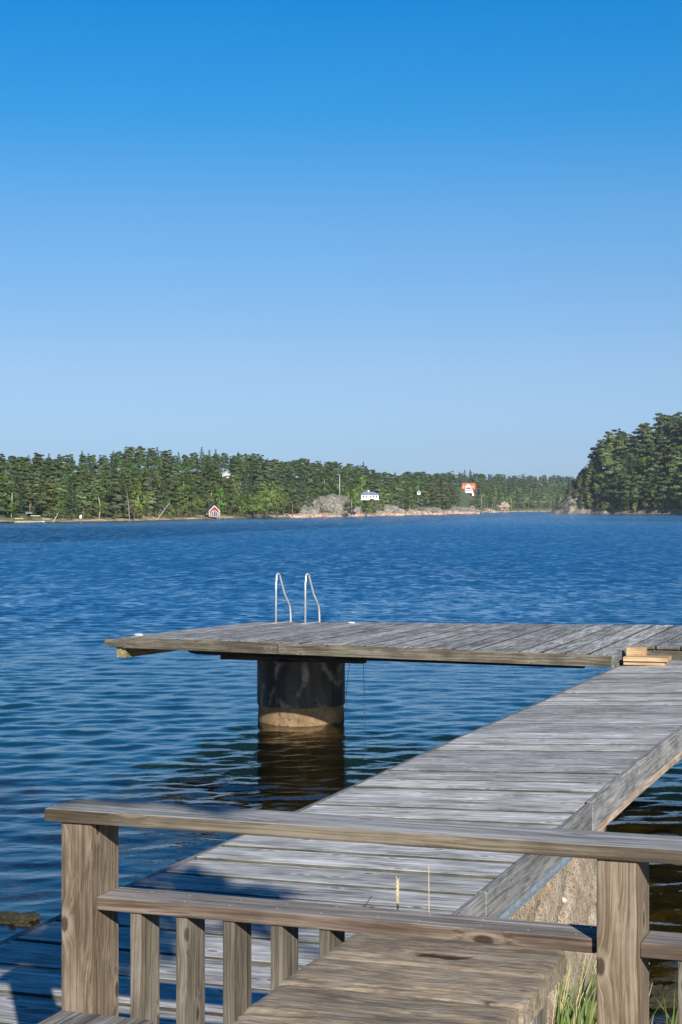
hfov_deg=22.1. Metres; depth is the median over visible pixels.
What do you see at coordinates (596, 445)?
pine tree
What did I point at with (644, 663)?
plank offcut
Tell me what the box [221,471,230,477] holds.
hilltop house
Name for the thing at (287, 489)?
pine tree
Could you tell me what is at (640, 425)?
pine tree
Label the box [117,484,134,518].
spruce tree
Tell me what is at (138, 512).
bush
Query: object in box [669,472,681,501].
pine tree
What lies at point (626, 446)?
pine tree
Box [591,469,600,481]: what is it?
pine tree
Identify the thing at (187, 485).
birch tree
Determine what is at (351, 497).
birch tree
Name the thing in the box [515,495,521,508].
pine tree
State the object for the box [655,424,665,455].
spruce tree
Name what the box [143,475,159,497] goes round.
pine tree
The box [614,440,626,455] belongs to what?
pine tree
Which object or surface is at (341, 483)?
pine tree
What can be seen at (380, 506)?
birch tree
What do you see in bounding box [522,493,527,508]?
pine tree
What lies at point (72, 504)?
spruce tree
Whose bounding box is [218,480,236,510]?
pine tree
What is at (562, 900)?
pebble
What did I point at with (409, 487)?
birch tree
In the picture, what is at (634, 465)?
spruce tree
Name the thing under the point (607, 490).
birch tree
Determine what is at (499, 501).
pine tree
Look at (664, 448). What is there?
pine tree
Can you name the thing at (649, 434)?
pine tree
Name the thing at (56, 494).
pine tree
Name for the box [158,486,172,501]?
broadleaf tree
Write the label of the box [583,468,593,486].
pine tree
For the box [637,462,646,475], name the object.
birch tree
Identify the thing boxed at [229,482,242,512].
birch tree
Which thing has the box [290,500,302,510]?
bush
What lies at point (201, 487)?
pine tree
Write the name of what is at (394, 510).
rock outcrop
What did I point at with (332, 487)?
broadleaf tree
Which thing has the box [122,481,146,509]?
pine tree
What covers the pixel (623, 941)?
railing
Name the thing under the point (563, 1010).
reed clump
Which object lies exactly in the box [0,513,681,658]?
water
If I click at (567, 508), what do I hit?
headland
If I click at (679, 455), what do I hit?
pine tree
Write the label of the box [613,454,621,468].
pine tree
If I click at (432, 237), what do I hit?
sky
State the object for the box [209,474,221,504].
pine tree
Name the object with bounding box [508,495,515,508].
birch tree
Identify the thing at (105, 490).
pine tree
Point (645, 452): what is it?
pine tree
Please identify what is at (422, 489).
birch tree
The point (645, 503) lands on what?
bush
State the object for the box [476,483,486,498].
pine tree
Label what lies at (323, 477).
birch tree
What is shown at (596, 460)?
birch tree
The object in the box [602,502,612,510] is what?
bush
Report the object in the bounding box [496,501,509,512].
rock outcrop
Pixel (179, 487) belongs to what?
birch tree
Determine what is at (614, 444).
pine tree
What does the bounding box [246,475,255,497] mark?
spruce tree
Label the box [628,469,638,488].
pine tree
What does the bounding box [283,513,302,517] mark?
shore rock
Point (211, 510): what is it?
boathouse
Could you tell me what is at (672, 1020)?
reed clump
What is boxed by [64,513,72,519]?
bush
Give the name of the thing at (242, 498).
broadleaf tree
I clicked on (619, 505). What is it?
birch tree
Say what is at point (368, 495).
white house
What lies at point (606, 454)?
pine tree
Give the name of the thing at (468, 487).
gambrel house
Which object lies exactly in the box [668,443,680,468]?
pine tree
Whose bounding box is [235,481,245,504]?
spruce tree
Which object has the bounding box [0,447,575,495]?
distant forest
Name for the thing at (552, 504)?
birch tree
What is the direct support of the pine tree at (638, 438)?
on the headland
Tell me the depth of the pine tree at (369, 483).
701.03 m
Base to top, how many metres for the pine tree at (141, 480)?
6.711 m
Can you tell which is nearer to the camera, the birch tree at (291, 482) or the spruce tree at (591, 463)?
the birch tree at (291, 482)
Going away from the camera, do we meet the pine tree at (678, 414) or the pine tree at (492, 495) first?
the pine tree at (678, 414)
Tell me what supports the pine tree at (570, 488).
on the headland
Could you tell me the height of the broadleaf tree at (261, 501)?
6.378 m
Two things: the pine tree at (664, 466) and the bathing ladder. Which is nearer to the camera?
the bathing ladder
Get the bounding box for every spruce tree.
[9,474,26,513]
[33,478,48,514]
[64,476,73,508]
[64,481,82,518]
[110,451,116,471]
[111,477,125,514]
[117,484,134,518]
[144,479,157,510]
[156,480,167,512]
[161,489,172,516]
[191,481,199,511]
[196,447,204,470]
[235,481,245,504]
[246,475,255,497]
[348,474,355,499]
[391,478,400,505]
[458,473,461,486]
[588,459,593,480]
[589,488,594,500]
[624,457,629,474]
[630,460,637,489]
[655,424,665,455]
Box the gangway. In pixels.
[0,661,681,1023]
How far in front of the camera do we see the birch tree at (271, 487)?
505.23 m
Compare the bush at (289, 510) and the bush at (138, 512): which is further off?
the bush at (289, 510)
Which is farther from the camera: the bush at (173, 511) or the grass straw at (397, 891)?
the bush at (173, 511)
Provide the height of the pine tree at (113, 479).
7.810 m
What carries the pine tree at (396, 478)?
on the shore
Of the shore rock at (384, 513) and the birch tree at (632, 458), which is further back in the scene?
the birch tree at (632, 458)
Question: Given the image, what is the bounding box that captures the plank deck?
[632,625,681,660]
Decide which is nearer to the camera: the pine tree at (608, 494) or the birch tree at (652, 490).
the birch tree at (652, 490)
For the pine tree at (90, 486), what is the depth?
360.13 m
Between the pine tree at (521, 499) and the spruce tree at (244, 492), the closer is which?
the spruce tree at (244, 492)
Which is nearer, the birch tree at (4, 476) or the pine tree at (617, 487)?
the birch tree at (4, 476)
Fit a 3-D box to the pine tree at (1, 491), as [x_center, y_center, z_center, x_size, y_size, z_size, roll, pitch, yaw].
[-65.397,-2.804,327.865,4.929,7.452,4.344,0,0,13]
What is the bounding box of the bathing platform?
[105,622,672,726]
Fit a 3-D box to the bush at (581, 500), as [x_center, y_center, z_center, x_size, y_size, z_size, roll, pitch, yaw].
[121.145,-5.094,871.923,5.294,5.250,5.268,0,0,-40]
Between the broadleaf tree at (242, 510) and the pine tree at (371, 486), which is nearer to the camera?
the broadleaf tree at (242, 510)
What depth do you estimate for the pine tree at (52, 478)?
372.43 m
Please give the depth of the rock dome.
566.31 m
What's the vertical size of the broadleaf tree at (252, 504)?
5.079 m
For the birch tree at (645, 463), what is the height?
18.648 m
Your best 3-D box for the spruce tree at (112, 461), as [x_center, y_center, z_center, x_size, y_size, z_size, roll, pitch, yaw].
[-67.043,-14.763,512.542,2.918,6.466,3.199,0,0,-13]
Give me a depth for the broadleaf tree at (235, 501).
446.21 m
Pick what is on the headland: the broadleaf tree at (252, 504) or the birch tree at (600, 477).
the birch tree at (600, 477)
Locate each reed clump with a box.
[548,951,596,1023]
[649,962,672,1023]
[657,979,677,1023]
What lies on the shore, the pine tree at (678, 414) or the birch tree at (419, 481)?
the birch tree at (419, 481)
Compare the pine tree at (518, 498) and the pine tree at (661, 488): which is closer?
the pine tree at (661, 488)
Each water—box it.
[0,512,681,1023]
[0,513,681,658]
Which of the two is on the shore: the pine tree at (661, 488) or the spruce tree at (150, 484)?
the spruce tree at (150, 484)
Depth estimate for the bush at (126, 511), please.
344.33 m
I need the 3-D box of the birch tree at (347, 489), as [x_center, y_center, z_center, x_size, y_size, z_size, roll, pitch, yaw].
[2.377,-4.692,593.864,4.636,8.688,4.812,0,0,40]
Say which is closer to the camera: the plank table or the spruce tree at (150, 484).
the plank table
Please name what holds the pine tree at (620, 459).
on the headland
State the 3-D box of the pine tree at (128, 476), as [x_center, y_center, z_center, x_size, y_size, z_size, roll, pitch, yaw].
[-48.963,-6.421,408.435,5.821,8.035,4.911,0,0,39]
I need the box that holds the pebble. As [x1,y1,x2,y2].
[559,897,566,902]
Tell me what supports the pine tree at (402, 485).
on the shore
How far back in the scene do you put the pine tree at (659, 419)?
851.84 m
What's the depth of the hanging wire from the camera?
18.66 m
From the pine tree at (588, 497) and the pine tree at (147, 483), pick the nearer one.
the pine tree at (147, 483)
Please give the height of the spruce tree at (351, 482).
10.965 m
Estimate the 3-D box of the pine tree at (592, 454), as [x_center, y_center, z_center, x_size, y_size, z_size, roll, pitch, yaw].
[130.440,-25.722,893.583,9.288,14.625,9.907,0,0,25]
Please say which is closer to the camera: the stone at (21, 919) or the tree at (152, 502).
the stone at (21, 919)
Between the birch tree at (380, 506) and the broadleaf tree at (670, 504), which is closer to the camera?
the birch tree at (380, 506)
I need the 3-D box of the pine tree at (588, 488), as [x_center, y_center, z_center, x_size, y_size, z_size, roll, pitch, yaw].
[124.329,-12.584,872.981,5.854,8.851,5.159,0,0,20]
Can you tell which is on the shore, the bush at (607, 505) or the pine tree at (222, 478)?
the pine tree at (222, 478)
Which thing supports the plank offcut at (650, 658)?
on the plank offcut at (644, 663)
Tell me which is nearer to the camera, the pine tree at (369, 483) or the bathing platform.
the bathing platform
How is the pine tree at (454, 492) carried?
on the shore
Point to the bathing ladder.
(287, 600)
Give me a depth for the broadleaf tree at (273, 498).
454.21 m
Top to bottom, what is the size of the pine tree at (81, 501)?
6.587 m
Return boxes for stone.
[0,911,40,926]
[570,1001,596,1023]
[649,984,677,1008]
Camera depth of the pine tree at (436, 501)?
811.19 m
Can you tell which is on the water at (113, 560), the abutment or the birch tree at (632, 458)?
the abutment
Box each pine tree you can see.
[0,478,4,505]
[0,480,17,515]
[11,472,32,499]
[21,480,36,511]
[24,474,37,505]
[32,475,46,502]
[34,481,59,517]
[40,487,56,510]
[47,475,59,493]
[49,490,67,517]
[54,478,72,500]
[67,477,86,508]
[75,485,94,518]
[78,474,92,507]
[86,483,95,510]
[87,474,100,489]
[90,482,107,517]
[95,482,108,513]
[104,484,122,515]
[108,484,126,517]
[111,478,126,494]
[122,447,134,463]
[122,468,143,489]
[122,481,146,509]
[135,446,146,458]
[138,474,147,496]
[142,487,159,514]
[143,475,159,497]
[149,484,164,515]
[160,478,178,507]
[173,489,188,516]
[181,489,195,512]
[187,471,203,492]
[197,480,214,511]
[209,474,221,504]
[215,477,230,494]
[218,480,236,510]
[226,474,241,492]
[249,453,256,466]
[254,481,267,496]
[283,484,292,496]
[284,491,301,513]
[303,496,310,505]
[310,481,321,497]
[331,478,343,493]
[334,481,345,494]
[363,478,375,491]
[366,485,375,491]
[372,480,388,500]
[376,485,392,503]
[393,486,403,499]
[394,477,406,490]
[394,490,403,506]
[395,479,406,497]
[404,490,416,504]
[420,483,436,502]
[429,478,439,489]
[429,488,441,504]
[435,488,447,504]
[440,486,450,509]
[450,490,460,505]
[451,483,460,498]
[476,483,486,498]
[482,491,491,507]
[489,491,496,507]
[496,494,502,504]
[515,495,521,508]
[516,493,523,503]
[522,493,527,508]
[525,493,534,507]
[531,486,539,493]
[532,493,539,504]
[539,491,546,503]
[544,492,551,503]
[565,483,573,492]
[571,489,576,498]
[576,475,582,486]
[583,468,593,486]
[583,478,592,491]
[585,491,594,508]
[586,458,598,470]
[587,440,604,459]
[587,448,598,467]
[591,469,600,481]
[595,431,616,457]
[598,444,614,470]
[600,460,622,489]
[601,479,615,504]
[604,436,618,456]
[611,429,624,438]
[611,458,625,476]
[611,470,627,504]
[611,480,627,506]
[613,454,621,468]
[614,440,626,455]
[617,474,636,510]
[619,442,632,465]
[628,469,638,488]
[628,480,645,500]
[629,426,651,456]
[629,482,647,508]
[634,446,646,471]
[635,423,651,448]
[635,443,653,461]
[635,481,653,500]
[637,474,649,496]
[641,425,657,454]
[643,467,661,488]
[646,458,667,486]
[650,473,662,496]
[651,440,672,471]
[653,413,672,436]
[654,414,671,429]
[655,434,669,468]
[655,481,670,503]
[656,453,675,479]
[657,477,674,499]
[663,460,678,483]
[664,451,681,475]
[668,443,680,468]
[668,484,680,507]
[669,411,681,433]
[669,419,681,442]
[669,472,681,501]
[670,428,681,459]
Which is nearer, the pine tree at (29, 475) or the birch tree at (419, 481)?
the pine tree at (29, 475)
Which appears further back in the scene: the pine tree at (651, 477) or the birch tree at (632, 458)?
the birch tree at (632, 458)
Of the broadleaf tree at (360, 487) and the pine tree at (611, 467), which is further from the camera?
the pine tree at (611, 467)
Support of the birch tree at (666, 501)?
on the headland
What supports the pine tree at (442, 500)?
on the shore
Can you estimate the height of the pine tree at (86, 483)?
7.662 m
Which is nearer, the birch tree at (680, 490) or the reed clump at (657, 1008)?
the reed clump at (657, 1008)
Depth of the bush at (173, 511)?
378.75 m
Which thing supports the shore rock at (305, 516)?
on the shore
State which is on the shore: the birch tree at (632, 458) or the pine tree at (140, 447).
the pine tree at (140, 447)
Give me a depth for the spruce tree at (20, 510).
339.77 m
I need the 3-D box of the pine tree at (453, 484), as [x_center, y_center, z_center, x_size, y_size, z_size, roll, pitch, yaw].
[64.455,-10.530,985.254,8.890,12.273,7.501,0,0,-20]
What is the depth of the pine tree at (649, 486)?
826.91 m
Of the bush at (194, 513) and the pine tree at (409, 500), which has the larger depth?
the pine tree at (409, 500)
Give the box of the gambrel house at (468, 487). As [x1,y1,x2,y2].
[462,483,475,495]
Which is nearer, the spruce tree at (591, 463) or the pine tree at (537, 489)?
the spruce tree at (591, 463)
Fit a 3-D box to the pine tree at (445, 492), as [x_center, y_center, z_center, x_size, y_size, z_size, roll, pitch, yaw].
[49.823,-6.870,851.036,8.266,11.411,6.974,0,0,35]
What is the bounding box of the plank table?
[232,933,565,1023]
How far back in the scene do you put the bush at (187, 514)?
393.17 m
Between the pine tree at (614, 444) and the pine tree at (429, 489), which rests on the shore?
the pine tree at (429, 489)
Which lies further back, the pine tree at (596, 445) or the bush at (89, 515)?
the pine tree at (596, 445)
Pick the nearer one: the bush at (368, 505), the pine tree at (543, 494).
the bush at (368, 505)
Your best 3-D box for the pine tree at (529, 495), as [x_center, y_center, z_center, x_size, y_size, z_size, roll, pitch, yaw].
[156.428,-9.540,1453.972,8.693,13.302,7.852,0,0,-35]
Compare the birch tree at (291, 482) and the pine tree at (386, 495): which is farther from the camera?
the pine tree at (386, 495)
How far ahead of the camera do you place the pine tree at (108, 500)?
347.27 m
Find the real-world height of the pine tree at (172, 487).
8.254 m
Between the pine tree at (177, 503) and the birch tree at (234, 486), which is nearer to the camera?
the pine tree at (177, 503)
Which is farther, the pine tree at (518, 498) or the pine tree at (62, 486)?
the pine tree at (518, 498)
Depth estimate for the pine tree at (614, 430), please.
883.71 m
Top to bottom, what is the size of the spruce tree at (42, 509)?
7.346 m
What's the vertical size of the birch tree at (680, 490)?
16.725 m
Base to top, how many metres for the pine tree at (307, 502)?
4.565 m
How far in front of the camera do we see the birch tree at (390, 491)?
678.15 m
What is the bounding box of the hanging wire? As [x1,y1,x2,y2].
[363,660,364,734]
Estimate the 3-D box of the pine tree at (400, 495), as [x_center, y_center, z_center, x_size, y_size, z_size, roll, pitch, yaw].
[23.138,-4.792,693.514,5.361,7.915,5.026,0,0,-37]
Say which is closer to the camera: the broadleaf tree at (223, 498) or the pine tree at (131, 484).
the pine tree at (131, 484)
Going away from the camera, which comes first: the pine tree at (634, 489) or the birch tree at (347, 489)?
the birch tree at (347, 489)
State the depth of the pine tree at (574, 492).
877.83 m
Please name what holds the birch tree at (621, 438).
on the headland
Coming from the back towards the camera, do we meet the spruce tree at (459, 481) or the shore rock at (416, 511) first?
the spruce tree at (459, 481)
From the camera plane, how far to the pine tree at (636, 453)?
851.65 m
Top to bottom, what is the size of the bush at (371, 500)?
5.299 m
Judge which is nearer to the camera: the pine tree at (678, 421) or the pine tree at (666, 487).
the pine tree at (666, 487)
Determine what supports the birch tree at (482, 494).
on the shore
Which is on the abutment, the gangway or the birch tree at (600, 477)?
the gangway
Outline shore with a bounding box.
[0,469,558,527]
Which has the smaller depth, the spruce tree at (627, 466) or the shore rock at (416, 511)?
the shore rock at (416, 511)
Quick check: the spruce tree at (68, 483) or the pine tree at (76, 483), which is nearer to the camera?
the pine tree at (76, 483)
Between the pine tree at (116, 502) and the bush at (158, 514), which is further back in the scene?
the bush at (158, 514)
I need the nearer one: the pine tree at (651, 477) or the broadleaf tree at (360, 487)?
the broadleaf tree at (360, 487)
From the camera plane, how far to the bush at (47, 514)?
321.83 m
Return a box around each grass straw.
[396,876,398,909]
[428,865,428,900]
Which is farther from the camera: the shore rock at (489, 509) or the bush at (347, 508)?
the shore rock at (489, 509)
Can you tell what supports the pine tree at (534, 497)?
on the shore
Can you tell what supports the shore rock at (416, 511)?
on the shore
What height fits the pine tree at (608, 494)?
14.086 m
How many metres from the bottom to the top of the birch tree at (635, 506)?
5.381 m
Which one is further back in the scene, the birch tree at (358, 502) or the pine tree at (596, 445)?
the pine tree at (596, 445)
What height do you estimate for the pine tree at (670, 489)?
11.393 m
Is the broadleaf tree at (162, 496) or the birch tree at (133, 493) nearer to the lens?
the birch tree at (133, 493)
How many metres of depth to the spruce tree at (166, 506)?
384.11 m
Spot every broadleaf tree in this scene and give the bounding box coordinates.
[46,498,66,518]
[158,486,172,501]
[190,496,205,511]
[210,493,227,507]
[227,494,240,511]
[237,495,247,514]
[237,500,248,516]
[244,493,265,516]
[245,498,257,515]
[257,490,279,516]
[267,489,289,516]
[275,497,291,513]
[300,486,315,500]
[327,485,337,492]
[354,484,363,497]
[391,492,400,504]
[609,502,616,510]
[669,501,677,508]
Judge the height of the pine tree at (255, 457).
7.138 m
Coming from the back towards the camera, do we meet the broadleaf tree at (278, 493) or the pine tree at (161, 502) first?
the broadleaf tree at (278, 493)
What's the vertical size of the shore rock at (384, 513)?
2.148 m
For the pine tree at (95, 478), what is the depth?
377.31 m
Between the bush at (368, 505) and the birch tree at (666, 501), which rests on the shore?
the bush at (368, 505)
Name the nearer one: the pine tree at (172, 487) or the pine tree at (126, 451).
the pine tree at (172, 487)
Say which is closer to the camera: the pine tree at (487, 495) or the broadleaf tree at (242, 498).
the broadleaf tree at (242, 498)
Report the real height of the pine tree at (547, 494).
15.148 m
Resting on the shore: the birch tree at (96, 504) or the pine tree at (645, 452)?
the birch tree at (96, 504)
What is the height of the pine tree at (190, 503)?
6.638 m
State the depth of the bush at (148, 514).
360.43 m
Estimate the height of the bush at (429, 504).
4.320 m
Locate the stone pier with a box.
[14,521,42,524]
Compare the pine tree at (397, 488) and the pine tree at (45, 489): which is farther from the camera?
the pine tree at (397, 488)
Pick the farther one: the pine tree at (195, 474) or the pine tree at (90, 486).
the pine tree at (195, 474)
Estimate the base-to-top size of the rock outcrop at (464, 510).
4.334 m
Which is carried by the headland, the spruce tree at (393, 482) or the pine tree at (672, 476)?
the pine tree at (672, 476)
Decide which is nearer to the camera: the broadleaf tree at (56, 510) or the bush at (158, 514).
the broadleaf tree at (56, 510)
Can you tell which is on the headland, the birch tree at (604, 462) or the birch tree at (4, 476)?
the birch tree at (604, 462)
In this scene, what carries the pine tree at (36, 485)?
on the shore
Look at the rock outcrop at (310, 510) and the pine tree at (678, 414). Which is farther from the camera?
the pine tree at (678, 414)
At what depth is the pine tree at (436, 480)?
903.75 m
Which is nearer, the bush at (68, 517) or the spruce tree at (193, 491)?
the bush at (68, 517)
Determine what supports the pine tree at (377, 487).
on the shore
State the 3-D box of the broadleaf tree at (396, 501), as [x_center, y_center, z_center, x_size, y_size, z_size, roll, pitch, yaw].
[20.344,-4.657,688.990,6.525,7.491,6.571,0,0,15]
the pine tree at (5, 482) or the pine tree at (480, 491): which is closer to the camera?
the pine tree at (5, 482)
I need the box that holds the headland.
[544,456,681,515]
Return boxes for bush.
[40,511,52,518]
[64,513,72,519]
[83,509,92,517]
[120,508,135,517]
[132,509,144,518]
[144,510,152,517]
[155,512,162,517]
[165,508,178,517]
[181,509,192,517]
[188,507,200,516]
[226,508,232,515]
[286,507,295,512]
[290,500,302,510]
[342,501,351,512]
[361,502,373,513]
[366,498,380,512]
[426,500,435,506]
[578,497,587,504]
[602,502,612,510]
[641,500,651,507]
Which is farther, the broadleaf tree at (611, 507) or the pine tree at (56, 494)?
the broadleaf tree at (611, 507)
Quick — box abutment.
[509,828,607,1023]
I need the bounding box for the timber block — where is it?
[626,646,646,655]
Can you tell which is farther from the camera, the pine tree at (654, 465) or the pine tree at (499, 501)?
the pine tree at (499, 501)
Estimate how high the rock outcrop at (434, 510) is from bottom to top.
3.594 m
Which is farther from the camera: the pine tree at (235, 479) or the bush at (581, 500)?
the bush at (581, 500)
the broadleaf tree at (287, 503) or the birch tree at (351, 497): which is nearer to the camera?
the broadleaf tree at (287, 503)
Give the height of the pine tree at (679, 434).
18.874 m
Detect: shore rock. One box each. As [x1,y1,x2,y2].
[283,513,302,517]
[297,514,310,517]
[333,512,350,516]
[376,511,390,515]
[407,509,422,514]
[483,508,496,512]
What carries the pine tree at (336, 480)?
on the shore
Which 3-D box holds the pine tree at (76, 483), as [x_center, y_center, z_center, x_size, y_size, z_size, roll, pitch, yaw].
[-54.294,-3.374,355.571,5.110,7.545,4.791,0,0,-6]
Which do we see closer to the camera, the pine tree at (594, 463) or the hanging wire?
the hanging wire
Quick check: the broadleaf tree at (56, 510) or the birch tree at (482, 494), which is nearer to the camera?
the broadleaf tree at (56, 510)
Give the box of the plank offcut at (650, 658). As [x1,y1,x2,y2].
[623,655,671,661]
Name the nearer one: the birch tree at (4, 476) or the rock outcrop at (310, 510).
the birch tree at (4, 476)
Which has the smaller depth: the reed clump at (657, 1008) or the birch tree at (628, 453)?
the reed clump at (657, 1008)
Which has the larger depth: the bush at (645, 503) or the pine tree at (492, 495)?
the pine tree at (492, 495)
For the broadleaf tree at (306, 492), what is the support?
on the shore
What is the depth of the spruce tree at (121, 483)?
361.90 m
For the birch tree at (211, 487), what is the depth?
423.66 m
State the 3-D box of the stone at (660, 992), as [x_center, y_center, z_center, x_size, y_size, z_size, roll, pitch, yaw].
[1.554,2.431,8.594,0.350,0.229,0.298,0,0,-21]
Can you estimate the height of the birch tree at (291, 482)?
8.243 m
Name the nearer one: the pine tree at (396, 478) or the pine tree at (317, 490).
the pine tree at (317, 490)
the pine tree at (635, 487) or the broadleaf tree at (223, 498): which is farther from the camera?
the pine tree at (635, 487)
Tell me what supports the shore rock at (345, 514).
on the shore
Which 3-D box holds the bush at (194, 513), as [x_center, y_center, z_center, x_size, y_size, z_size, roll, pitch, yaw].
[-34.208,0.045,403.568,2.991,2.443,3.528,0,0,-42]
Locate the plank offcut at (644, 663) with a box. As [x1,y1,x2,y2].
[623,661,667,665]
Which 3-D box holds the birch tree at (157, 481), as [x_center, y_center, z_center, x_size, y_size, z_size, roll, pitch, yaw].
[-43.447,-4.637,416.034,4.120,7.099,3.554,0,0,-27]
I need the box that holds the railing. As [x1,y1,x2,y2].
[44,798,681,1023]
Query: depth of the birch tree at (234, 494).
449.26 m
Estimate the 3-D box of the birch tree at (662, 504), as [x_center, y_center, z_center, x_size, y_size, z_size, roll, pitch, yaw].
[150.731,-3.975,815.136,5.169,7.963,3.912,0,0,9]
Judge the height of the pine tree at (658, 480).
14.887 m
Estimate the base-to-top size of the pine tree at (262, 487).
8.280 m
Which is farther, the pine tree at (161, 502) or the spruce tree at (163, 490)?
the spruce tree at (163, 490)
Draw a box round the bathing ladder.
[271,573,319,623]
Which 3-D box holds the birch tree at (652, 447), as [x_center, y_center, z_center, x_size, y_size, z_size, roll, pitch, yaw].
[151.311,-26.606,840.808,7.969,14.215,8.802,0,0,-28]
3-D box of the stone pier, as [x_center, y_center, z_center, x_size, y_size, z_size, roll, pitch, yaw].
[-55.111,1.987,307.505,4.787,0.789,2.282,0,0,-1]
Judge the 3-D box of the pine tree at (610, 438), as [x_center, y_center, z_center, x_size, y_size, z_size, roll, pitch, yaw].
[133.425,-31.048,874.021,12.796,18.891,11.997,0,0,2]
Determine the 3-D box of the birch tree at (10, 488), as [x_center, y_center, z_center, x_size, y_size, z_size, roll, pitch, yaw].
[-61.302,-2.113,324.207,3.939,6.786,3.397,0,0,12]
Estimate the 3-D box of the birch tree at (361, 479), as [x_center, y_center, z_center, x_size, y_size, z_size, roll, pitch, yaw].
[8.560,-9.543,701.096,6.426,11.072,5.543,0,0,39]
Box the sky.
[0,0,681,486]
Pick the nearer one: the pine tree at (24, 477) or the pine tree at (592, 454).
the pine tree at (24, 477)
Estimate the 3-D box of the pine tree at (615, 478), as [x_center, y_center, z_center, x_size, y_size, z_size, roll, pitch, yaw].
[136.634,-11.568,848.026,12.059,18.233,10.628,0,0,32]
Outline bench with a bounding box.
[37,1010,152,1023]
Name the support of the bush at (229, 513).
on the shore
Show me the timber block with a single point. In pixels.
(636, 651)
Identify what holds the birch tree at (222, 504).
on the shore
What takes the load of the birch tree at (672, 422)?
on the headland
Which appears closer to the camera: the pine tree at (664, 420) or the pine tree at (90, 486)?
the pine tree at (90, 486)
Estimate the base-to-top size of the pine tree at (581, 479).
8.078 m
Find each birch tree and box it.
[0,473,10,499]
[1,483,22,517]
[90,491,108,518]
[130,482,148,518]
[154,478,164,488]
[171,485,182,508]
[175,476,192,499]
[200,482,220,507]
[214,488,227,515]
[227,491,239,514]
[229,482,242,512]
[264,481,279,511]
[285,480,296,494]
[318,474,330,495]
[343,486,355,498]
[348,495,356,511]
[349,487,362,507]
[354,475,369,493]
[379,499,384,512]
[387,485,394,504]
[402,485,415,508]
[412,478,423,499]
[417,486,427,503]
[448,486,458,502]
[477,492,486,508]
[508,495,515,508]
[551,497,556,506]
[592,472,606,494]
[594,452,604,467]
[599,457,611,482]
[604,477,613,502]
[615,431,629,458]
[615,494,625,510]
[620,451,634,469]
[628,454,640,472]
[632,502,637,510]
[636,456,651,481]
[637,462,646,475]
[647,443,661,464]
[650,485,658,504]
[658,495,666,509]
[664,416,677,435]
[664,492,672,508]
[678,473,681,497]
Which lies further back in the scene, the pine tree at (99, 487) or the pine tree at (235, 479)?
the pine tree at (235, 479)
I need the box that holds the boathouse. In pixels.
[204,505,223,519]
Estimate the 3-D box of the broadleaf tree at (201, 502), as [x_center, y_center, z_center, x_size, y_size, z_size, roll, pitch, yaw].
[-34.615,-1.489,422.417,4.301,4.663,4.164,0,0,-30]
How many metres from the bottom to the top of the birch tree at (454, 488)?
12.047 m
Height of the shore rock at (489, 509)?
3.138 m
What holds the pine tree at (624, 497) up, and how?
on the headland
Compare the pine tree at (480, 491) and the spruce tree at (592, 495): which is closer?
the spruce tree at (592, 495)
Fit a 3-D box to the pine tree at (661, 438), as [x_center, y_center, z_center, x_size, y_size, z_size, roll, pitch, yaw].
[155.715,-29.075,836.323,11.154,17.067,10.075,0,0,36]
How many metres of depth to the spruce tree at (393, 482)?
735.18 m
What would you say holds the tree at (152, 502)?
on the shore
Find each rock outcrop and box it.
[285,504,321,517]
[377,504,405,515]
[416,507,445,514]
[446,506,482,513]
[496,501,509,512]
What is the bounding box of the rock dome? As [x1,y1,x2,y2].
[309,494,361,516]
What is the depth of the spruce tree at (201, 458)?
603.13 m
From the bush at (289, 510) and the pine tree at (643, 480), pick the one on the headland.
the pine tree at (643, 480)
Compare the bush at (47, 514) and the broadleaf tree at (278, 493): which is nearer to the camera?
the bush at (47, 514)
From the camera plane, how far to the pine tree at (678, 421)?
828.24 m
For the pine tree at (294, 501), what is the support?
on the shore
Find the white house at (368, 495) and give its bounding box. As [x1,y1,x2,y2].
[359,490,378,499]
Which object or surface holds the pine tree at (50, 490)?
on the shore
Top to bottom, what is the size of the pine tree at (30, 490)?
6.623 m
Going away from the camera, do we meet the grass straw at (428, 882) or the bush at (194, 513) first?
the grass straw at (428, 882)
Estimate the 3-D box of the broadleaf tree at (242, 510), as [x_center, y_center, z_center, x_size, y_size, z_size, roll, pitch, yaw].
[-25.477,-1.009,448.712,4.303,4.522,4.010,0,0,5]
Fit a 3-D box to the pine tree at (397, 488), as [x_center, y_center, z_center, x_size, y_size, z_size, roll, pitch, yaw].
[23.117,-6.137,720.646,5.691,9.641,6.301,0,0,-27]

